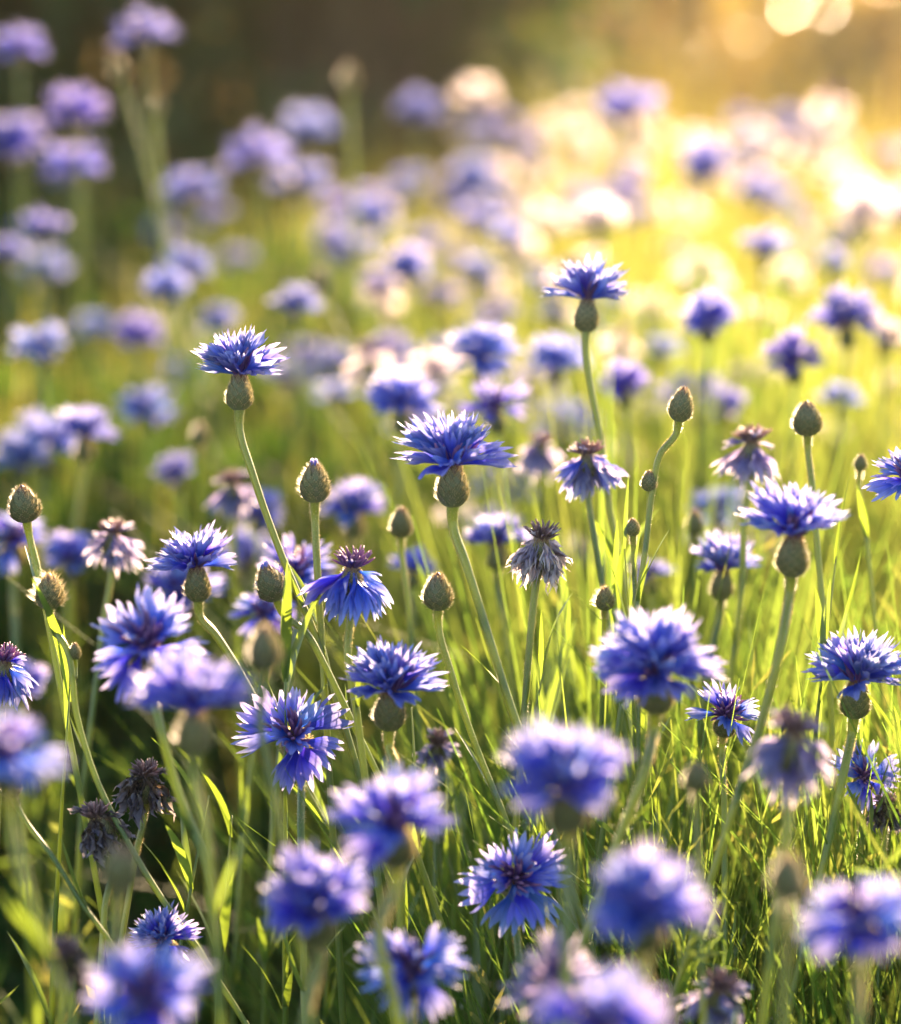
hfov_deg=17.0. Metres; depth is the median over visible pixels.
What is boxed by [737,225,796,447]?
cornflower
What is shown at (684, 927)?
leafy shoot
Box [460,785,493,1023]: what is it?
leafy shoot
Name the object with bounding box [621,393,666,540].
cornflower
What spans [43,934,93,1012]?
wilted cornflower
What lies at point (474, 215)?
cornflower
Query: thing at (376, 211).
cornflower
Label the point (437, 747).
wilted cornflower
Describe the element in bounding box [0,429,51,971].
cornflower
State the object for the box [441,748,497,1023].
leafy shoot
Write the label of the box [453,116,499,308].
cornflower
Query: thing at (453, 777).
leafy shoot
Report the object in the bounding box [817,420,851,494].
cornflower
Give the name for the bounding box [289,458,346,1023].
cornflower bud
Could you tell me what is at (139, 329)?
cornflower
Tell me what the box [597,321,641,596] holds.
cornflower
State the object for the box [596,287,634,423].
cornflower
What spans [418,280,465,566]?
cornflower
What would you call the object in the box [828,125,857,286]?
cornflower
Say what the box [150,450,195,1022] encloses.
cornflower
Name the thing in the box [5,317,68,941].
cornflower
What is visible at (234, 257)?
cornflower
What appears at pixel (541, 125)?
cornflower
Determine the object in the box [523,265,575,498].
cornflower
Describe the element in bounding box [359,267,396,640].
cornflower
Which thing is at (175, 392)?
cornflower
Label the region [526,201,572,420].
cornflower
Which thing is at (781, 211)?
cornflower
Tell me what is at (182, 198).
cornflower
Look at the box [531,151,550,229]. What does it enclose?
cornflower
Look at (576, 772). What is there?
cornflower
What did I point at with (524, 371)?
cornflower
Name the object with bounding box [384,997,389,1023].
leafy shoot
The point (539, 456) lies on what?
wilted cornflower
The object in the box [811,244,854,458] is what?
cornflower
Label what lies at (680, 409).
cornflower bud
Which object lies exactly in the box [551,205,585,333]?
cornflower
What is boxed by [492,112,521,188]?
cornflower
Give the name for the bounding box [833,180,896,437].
cornflower
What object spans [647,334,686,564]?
cornflower
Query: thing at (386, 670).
cornflower
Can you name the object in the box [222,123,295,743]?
cornflower
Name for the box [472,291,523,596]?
cornflower
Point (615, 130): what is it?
cornflower
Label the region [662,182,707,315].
cornflower
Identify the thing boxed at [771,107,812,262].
cornflower
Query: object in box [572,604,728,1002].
cornflower
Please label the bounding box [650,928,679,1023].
leafy shoot
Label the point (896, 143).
cornflower
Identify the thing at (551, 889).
leafy shoot
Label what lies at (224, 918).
leafy shoot
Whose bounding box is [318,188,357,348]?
cornflower
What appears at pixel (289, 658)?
leafy shoot
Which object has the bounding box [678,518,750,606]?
cornflower
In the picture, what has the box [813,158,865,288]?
cornflower
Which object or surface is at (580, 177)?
cornflower
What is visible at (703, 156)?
cornflower
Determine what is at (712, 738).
leafy shoot
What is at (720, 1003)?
wilted cornflower
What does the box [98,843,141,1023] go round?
cornflower bud
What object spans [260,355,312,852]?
cornflower
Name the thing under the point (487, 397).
cornflower
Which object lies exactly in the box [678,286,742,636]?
cornflower
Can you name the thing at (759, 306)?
cornflower
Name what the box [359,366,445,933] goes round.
cornflower
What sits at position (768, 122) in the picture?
cornflower
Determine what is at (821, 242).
cornflower
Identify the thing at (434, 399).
cornflower
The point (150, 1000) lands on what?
cornflower
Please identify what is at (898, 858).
leafy shoot
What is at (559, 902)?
leafy shoot
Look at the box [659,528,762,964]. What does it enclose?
cornflower
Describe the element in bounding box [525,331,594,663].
cornflower
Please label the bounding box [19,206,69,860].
cornflower
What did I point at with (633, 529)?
cornflower bud
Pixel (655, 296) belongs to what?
cornflower
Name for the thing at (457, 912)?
leafy shoot
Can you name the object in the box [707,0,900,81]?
shrub
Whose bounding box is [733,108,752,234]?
cornflower
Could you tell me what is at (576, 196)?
cornflower
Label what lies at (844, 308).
cornflower
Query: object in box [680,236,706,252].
cornflower
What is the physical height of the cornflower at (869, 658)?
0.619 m
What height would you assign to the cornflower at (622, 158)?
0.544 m
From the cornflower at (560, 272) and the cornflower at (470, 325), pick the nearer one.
the cornflower at (560, 272)
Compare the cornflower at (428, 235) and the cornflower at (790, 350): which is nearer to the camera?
the cornflower at (790, 350)
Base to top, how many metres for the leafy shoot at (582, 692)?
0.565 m
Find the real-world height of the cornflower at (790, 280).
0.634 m
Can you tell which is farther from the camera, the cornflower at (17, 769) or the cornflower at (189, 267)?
the cornflower at (189, 267)
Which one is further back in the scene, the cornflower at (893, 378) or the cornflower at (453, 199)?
the cornflower at (453, 199)
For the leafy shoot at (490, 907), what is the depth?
1.32 m
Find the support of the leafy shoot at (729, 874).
on the ground
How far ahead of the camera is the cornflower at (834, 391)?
1.75 m
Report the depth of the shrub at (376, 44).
4.53 m
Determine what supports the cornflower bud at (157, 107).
on the ground
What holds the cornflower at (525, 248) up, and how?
on the ground
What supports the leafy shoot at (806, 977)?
on the ground
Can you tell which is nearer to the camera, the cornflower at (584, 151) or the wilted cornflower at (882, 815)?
the wilted cornflower at (882, 815)
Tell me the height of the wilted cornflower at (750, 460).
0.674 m
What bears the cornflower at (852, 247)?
on the ground
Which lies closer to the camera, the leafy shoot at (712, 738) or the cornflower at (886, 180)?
the leafy shoot at (712, 738)
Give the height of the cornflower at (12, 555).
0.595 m
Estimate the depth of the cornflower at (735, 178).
2.90 m
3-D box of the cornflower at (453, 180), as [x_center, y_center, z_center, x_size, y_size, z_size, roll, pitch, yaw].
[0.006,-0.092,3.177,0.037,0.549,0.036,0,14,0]
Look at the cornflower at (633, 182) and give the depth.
2.72 m
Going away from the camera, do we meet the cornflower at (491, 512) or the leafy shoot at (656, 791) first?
the leafy shoot at (656, 791)
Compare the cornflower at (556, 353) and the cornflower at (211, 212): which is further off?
the cornflower at (211, 212)
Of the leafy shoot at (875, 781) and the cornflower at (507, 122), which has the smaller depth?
the leafy shoot at (875, 781)
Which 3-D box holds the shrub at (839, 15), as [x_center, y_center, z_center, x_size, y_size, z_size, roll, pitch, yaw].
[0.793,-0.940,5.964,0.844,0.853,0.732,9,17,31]
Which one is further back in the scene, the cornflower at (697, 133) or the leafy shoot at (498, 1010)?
the cornflower at (697, 133)
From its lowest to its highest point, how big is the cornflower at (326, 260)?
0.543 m
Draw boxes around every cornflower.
[0,24,47,861]
[0,111,49,861]
[0,235,33,953]
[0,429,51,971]
[0,512,49,1023]
[0,642,38,824]
[0,707,76,1023]
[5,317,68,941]
[7,407,77,991]
[8,218,38,384]
[12,246,73,527]
[12,657,72,1023]
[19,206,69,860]
[35,142,106,745]
[39,529,112,1023]
[40,404,121,1023]
[42,84,109,811]
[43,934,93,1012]
[45,160,70,238]
[57,517,145,1018]
[68,798,136,1023]
[72,312,118,753]
[79,936,214,1023]
[90,584,221,1015]
[104,757,176,1023]
[110,3,179,905]
[111,310,164,881]
[113,382,178,885]
[124,647,257,1023]
[128,901,203,1020]
[140,265,191,886]
[141,557,281,1023]
[143,520,385,989]
[146,218,181,367]
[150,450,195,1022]
[157,165,225,772]
[159,242,213,885]
[159,259,183,445]
[163,355,199,450]
[168,186,205,350]
[191,324,430,1023]
[197,201,232,390]
[197,301,240,818]
[204,469,276,1023]
[217,245,255,585]
[220,525,276,1023]
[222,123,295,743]
[223,591,302,1023]
[231,686,353,1012]
[238,486,285,1023]
[255,533,336,1023]
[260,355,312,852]
[260,837,377,1023]
[263,158,331,530]
[266,282,324,997]
[275,105,340,381]
[284,339,329,530]
[296,545,393,1023]
[307,341,361,788]
[312,377,354,835]
[313,220,351,464]
[314,216,360,534]
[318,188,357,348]
[318,233,359,345]
[320,247,349,366]
[320,476,387,1023]
[324,759,456,1023]
[325,228,380,570]
[340,635,449,1023]
[343,337,394,894]
[346,195,399,514]
[350,187,383,273]
[354,923,470,1023]
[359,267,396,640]
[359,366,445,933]
[360,279,405,581]
[363,195,396,337]
[365,327,415,771]
[379,242,432,732]
[381,183,416,363]
[382,241,429,644]
[383,407,436,749]
[387,545,438,1014]
[388,166,428,348]
[391,342,453,747]
[392,410,610,1016]
[393,86,445,360]
[398,270,414,407]
[402,342,470,879]
[403,727,461,1017]
[408,224,446,351]
[409,382,441,630]
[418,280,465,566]
[423,335,462,672]
[431,243,473,334]
[432,183,483,390]
[433,500,479,824]
[435,388,474,552]
[440,165,470,242]
[445,154,500,313]
[445,320,525,850]
[451,77,500,375]
[451,203,504,483]
[452,252,502,587]
[452,375,531,836]
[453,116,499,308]
[453,316,495,348]
[454,828,560,1023]
[462,511,560,933]
[463,500,524,732]
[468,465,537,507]
[471,260,513,435]
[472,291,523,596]
[473,382,537,583]
[480,185,509,323]
[486,158,518,358]
[490,221,525,595]
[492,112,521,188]
[493,206,524,379]
[494,231,540,377]
[495,182,522,213]
[496,712,634,1023]
[497,924,603,1019]
[499,519,572,1023]
[503,240,542,464]
[506,360,566,522]
[507,133,550,193]
[510,220,542,364]
[513,152,554,340]
[515,189,542,362]
[516,431,564,694]
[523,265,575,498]
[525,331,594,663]
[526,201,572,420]
[528,393,601,633]
[528,962,674,1023]
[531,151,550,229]
[531,299,575,504]
[532,112,563,322]
[540,252,695,971]
[545,254,584,570]
[546,266,574,514]
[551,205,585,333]
[552,533,608,641]
[553,162,589,208]
[553,437,660,1013]
[554,182,599,253]
[558,124,597,334]
[560,102,592,253]
[562,246,609,442]
[568,140,601,237]
[569,194,629,489]
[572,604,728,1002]
[575,324,606,434]
[578,298,611,323]
[582,183,636,358]
[587,837,718,992]
[595,78,662,437]
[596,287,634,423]
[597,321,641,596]
[598,356,651,568]
[598,436,641,515]
[606,166,648,336]
[609,119,641,280]
[611,160,648,282]
[618,154,642,278]
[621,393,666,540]
[622,286,678,444]
[623,137,649,292]
[624,151,652,358]
[629,112,650,241]
[629,199,658,366]
[629,555,676,777]
[635,312,676,376]
[636,116,668,274]
[639,301,686,437]
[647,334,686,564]
[647,367,726,582]
[654,235,687,299]
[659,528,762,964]
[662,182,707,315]
[665,476,851,1023]
[666,258,715,372]
[670,136,689,299]
[673,250,723,433]
[673,261,735,361]
[674,135,735,251]
[675,127,719,337]
[675,965,753,1023]
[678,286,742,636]
[678,353,714,437]
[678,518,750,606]
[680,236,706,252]
[684,679,759,1023]
[685,484,745,636]
[693,423,780,984]
[697,383,747,489]
[703,250,726,284]
[712,173,735,254]
[722,358,784,422]
[725,137,766,363]
[727,113,754,322]
[730,156,764,355]
[731,126,767,297]
[731,162,764,348]
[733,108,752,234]
[733,168,777,369]
[734,300,792,357]
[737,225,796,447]
[740,122,772,323]
[742,703,834,1023]
[745,626,900,1023]
[747,527,783,637]
[756,132,798,330]
[757,116,775,222]
[757,324,826,704]
[760,435,790,480]
[761,182,799,309]
[766,258,812,413]
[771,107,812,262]
[776,121,792,182]
[778,199,806,243]
[780,206,821,322]
[782,231,815,318]
[788,142,816,259]
[795,873,900,1023]
[796,132,823,292]
[800,319,839,341]
[801,226,838,309]
[803,280,884,754]
[805,235,837,443]
[807,86,849,331]
[810,111,836,233]
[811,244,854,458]
[812,131,844,278]
[812,379,865,627]
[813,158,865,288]
[814,336,850,419]
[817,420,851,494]
[821,739,900,1023]
[822,220,867,381]
[827,168,853,225]
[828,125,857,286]
[832,174,881,376]
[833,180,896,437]
[836,197,850,280]
[845,211,888,374]
[848,239,875,374]
[859,249,881,291]
[861,446,900,1023]
[864,258,900,428]
[864,792,900,1023]
[866,315,900,620]
[868,142,900,363]
[873,371,899,451]
[875,172,900,358]
[875,217,896,255]
[877,242,897,323]
[878,146,900,240]
[882,190,899,319]
[886,191,900,372]
[887,137,900,175]
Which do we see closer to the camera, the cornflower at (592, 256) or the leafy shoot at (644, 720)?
the leafy shoot at (644, 720)
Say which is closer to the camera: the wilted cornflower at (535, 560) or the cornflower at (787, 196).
the wilted cornflower at (535, 560)
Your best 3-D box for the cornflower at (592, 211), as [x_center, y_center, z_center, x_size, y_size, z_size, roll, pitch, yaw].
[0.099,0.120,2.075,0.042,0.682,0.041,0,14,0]
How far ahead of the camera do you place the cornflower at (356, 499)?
1.55 m
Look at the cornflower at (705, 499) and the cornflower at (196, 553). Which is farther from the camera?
the cornflower at (705, 499)
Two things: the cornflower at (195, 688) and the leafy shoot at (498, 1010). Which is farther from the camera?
the leafy shoot at (498, 1010)
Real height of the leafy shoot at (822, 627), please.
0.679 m
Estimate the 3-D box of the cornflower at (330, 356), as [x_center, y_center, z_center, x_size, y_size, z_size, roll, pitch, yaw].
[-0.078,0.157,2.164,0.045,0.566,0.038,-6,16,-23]
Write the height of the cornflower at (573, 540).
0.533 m
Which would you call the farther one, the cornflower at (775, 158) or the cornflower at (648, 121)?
the cornflower at (648, 121)
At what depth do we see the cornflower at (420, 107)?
2.50 m
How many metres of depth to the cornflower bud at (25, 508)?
1.24 m
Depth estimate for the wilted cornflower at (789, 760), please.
1.08 m
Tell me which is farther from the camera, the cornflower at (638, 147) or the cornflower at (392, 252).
the cornflower at (638, 147)
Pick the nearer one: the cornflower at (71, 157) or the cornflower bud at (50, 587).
the cornflower bud at (50, 587)
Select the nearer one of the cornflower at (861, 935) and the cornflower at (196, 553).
the cornflower at (861, 935)
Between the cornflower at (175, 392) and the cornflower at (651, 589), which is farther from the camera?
the cornflower at (175, 392)
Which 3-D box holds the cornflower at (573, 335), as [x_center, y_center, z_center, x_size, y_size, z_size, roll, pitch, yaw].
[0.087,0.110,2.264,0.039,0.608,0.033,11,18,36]
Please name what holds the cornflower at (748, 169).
on the ground
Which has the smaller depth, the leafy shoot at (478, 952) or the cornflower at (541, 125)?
the leafy shoot at (478, 952)
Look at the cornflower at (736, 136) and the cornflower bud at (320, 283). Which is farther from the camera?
the cornflower at (736, 136)
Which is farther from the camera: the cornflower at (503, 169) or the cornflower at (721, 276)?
the cornflower at (503, 169)
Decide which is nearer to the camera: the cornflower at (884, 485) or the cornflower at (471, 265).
the cornflower at (884, 485)
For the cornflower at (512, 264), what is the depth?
2.51 m
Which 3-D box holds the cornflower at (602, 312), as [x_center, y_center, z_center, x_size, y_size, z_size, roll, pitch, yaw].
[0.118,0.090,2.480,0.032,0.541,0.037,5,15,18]
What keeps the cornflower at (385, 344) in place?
on the ground
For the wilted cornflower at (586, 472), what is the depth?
1.30 m
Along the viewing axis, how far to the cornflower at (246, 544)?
1.70 m
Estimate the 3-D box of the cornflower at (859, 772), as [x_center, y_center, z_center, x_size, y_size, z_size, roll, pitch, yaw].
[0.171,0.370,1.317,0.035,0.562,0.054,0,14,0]
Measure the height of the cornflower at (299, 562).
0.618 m
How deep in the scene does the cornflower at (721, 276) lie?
2.23 m
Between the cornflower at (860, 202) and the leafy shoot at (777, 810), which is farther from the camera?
the cornflower at (860, 202)
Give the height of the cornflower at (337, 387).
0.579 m
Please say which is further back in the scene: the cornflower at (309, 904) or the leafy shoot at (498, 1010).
the leafy shoot at (498, 1010)
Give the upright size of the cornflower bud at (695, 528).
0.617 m
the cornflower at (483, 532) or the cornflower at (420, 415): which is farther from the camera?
the cornflower at (420, 415)
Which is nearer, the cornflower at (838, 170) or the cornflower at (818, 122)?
the cornflower at (838, 170)
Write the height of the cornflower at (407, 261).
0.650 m
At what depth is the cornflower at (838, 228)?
2.43 m
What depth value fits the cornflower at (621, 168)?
3.18 m
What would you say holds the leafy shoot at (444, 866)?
on the ground
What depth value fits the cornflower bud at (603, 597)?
1.27 m
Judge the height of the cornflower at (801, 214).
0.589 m
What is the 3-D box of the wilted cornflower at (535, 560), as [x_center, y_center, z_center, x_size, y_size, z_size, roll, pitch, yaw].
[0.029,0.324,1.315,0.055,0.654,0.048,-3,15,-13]
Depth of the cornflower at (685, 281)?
2.06 m
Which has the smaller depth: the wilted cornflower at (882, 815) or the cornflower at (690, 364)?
the wilted cornflower at (882, 815)
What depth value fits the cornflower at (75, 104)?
2.10 m
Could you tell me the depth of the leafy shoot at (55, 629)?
1.25 m
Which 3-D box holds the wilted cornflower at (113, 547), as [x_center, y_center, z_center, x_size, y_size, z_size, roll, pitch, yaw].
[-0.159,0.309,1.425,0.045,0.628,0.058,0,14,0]
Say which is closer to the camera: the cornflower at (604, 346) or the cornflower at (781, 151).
the cornflower at (604, 346)
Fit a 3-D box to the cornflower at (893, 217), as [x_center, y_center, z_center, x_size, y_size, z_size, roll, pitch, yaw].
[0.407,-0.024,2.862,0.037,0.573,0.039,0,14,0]
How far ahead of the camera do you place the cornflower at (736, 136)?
3.10 m
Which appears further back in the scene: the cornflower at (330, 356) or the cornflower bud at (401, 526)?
the cornflower at (330, 356)
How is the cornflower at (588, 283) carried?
on the ground
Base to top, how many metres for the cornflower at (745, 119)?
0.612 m
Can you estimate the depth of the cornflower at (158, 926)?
1.22 m
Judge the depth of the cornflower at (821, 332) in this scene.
2.46 m
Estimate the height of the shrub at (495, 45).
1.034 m
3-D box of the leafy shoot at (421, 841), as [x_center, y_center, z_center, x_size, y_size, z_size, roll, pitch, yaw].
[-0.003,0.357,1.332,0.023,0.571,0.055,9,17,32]
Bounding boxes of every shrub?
[0,0,278,163]
[0,0,408,252]
[0,0,699,302]
[321,0,666,252]
[529,0,841,190]
[629,0,900,232]
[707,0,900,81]
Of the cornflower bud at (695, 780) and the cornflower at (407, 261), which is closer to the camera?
the cornflower bud at (695, 780)
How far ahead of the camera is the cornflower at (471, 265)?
2.17 m
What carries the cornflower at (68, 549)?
on the ground
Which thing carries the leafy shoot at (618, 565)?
on the ground
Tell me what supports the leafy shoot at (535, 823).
on the ground
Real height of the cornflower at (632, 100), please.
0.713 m
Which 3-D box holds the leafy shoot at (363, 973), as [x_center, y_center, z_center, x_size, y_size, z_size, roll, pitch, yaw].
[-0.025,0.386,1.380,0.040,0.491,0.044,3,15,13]
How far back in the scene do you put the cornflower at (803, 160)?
3.55 m
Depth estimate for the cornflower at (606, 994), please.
0.88 m
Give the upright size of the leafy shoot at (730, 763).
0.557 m
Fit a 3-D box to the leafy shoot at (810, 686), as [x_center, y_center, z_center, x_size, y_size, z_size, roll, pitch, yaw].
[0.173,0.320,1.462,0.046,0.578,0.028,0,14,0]
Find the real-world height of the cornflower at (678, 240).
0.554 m
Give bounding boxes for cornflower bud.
[6,483,123,1021]
[28,570,248,1023]
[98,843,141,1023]
[109,55,278,871]
[151,96,206,806]
[176,422,209,1023]
[239,622,317,1023]
[253,560,477,1023]
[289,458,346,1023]
[309,267,485,711]
[340,64,369,713]
[360,357,385,991]
[388,505,456,988]
[421,570,547,958]
[580,385,694,1003]
[592,585,616,940]
[627,518,667,848]
[681,757,711,1023]
[684,509,704,747]
[768,852,809,1023]
[790,399,842,1015]
[853,453,896,988]
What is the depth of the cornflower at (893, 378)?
2.08 m
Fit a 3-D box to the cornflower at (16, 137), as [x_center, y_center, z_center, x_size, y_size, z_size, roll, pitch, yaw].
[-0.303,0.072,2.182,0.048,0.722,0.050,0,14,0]
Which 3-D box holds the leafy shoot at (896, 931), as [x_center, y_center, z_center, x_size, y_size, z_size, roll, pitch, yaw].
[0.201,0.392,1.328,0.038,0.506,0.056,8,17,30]
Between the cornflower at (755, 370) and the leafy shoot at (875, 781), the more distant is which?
the cornflower at (755, 370)
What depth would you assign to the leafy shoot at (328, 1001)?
1.33 m
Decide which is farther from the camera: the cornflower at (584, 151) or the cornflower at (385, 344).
the cornflower at (584, 151)
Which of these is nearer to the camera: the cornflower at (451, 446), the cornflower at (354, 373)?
the cornflower at (451, 446)
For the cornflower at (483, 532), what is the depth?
1.42 m
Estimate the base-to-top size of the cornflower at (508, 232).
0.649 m
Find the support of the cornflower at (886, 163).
on the ground
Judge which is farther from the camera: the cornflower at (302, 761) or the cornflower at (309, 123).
the cornflower at (309, 123)
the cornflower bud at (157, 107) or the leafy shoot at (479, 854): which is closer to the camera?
the leafy shoot at (479, 854)
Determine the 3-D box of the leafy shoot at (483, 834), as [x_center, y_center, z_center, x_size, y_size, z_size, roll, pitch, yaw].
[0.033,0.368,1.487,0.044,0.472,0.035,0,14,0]
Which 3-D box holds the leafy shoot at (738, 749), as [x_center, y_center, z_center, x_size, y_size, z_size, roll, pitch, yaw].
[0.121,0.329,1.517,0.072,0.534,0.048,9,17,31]
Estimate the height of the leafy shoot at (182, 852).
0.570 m
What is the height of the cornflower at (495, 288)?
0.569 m
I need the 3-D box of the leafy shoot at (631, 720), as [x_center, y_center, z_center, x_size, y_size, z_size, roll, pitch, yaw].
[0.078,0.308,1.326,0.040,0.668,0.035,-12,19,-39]
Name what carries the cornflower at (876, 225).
on the ground
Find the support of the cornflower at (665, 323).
on the ground
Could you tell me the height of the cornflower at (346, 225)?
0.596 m
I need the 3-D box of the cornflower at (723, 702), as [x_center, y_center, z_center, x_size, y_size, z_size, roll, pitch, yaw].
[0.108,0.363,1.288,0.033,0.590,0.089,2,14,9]
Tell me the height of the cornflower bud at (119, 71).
0.776 m
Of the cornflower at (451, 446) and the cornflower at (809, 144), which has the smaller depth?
the cornflower at (451, 446)
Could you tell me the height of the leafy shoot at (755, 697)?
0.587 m
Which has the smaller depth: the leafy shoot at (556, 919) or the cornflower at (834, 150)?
the leafy shoot at (556, 919)
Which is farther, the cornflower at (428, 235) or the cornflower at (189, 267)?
the cornflower at (428, 235)
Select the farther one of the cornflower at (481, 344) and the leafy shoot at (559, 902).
the cornflower at (481, 344)
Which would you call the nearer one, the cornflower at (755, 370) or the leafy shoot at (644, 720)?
the leafy shoot at (644, 720)
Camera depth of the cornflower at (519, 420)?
2.06 m
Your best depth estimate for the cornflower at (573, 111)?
3.32 m
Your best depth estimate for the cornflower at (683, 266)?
2.02 m
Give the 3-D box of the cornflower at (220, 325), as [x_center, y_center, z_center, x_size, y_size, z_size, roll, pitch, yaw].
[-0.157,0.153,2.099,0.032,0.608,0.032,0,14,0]
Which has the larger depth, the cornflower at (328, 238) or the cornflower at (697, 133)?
the cornflower at (697, 133)
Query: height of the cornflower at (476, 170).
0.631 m
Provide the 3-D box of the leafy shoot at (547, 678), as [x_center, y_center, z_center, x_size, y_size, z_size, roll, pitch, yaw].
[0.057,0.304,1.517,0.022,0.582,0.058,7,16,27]
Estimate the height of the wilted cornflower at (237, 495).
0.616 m
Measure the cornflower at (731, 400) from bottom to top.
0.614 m
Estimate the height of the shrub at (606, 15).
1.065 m
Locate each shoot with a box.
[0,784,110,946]
[7,579,70,1023]
[141,738,209,960]
[176,769,233,1023]
[244,558,327,1023]
[323,835,364,1023]
[343,960,388,1008]
[370,733,442,938]
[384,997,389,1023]
[411,707,444,1023]
[423,754,509,1023]
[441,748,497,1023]
[445,762,475,1020]
[450,786,468,1018]
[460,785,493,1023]
[462,793,517,1016]
[467,518,576,997]
[471,808,509,989]
[472,595,570,1023]
[482,812,549,1008]
[487,946,500,1021]
[498,592,579,1000]
[518,677,544,1023]
[526,731,583,964]
[538,585,573,699]
[545,790,609,954]
[547,887,596,933]
[559,645,620,974]
[585,521,623,1001]
[600,709,671,959]
[601,723,701,1012]
[604,474,677,999]
[635,780,674,988]
[649,721,704,1013]
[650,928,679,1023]
[670,862,690,1023]
[694,666,720,921]
[701,804,798,1023]
[702,650,741,974]
[717,845,742,980]
[720,616,768,999]
[728,663,772,807]
[737,681,818,1022]
[758,475,860,1022]
[773,700,806,979]
[774,797,816,1022]
[780,630,837,935]
[822,797,848,863]
[839,780,878,949]
[840,680,900,1023]
[882,882,900,1023]
[886,830,900,1008]
[890,875,898,1000]
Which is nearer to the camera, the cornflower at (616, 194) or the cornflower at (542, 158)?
the cornflower at (616, 194)
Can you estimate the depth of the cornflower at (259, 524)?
1.60 m
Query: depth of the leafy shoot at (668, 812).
1.32 m
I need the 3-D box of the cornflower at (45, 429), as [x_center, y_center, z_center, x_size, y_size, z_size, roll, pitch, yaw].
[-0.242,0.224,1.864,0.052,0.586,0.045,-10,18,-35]
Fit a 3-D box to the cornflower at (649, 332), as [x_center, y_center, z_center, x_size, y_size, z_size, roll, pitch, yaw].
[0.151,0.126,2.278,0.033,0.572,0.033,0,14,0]
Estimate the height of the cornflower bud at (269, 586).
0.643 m
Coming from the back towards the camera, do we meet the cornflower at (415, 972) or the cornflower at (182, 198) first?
the cornflower at (182, 198)
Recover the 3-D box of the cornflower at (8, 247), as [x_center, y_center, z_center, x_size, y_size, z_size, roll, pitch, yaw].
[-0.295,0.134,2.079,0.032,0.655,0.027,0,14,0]
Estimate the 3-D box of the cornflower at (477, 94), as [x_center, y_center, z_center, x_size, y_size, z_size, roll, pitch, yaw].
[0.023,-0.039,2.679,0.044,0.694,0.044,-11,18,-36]
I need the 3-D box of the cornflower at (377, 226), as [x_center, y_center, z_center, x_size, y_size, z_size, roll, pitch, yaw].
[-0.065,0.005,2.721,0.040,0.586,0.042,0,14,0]
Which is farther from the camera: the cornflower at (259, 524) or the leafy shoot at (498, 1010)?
the cornflower at (259, 524)
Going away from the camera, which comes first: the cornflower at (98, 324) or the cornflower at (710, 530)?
the cornflower at (710, 530)
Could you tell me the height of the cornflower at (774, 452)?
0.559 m
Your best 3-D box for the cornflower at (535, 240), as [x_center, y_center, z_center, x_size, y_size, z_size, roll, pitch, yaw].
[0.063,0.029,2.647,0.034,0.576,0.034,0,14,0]
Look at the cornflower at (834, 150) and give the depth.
3.06 m
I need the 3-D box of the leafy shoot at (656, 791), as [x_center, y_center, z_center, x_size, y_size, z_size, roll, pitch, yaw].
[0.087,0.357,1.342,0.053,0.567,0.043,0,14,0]
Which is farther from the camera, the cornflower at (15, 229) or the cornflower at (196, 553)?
the cornflower at (15, 229)
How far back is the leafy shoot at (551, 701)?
1.32 m
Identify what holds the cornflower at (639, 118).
on the ground
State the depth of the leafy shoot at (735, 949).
1.27 m
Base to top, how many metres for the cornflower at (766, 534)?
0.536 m
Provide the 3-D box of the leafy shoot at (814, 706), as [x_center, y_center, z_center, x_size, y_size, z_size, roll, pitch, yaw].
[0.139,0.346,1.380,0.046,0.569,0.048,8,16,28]
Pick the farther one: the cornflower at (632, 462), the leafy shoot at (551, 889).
the cornflower at (632, 462)
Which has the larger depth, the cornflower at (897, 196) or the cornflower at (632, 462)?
the cornflower at (897, 196)
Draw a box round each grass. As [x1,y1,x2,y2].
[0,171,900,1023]
[15,0,900,294]
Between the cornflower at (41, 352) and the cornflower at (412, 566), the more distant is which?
the cornflower at (41, 352)
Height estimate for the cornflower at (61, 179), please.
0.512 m
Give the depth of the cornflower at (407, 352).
1.94 m
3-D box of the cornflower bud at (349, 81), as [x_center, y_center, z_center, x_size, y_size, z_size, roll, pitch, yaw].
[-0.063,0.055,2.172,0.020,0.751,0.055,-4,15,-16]
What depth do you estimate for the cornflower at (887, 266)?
2.34 m
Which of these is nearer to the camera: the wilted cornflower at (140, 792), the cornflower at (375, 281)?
the wilted cornflower at (140, 792)
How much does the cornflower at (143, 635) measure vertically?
0.653 m
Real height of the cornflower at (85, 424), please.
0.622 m
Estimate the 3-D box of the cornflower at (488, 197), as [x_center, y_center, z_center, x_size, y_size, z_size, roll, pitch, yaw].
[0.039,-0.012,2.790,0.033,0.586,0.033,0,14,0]
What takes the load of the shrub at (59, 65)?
on the ground
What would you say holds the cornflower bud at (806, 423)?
on the ground
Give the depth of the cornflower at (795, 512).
1.17 m
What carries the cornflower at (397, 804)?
on the ground
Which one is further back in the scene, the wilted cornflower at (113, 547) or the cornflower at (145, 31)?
the cornflower at (145, 31)
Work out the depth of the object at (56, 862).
1.20 m
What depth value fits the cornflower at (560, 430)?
1.84 m
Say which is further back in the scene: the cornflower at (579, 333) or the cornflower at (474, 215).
the cornflower at (474, 215)
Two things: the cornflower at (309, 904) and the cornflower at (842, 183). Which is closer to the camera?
the cornflower at (309, 904)
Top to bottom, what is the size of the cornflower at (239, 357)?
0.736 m
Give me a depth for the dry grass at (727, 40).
5.61 m
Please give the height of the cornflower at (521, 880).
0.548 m

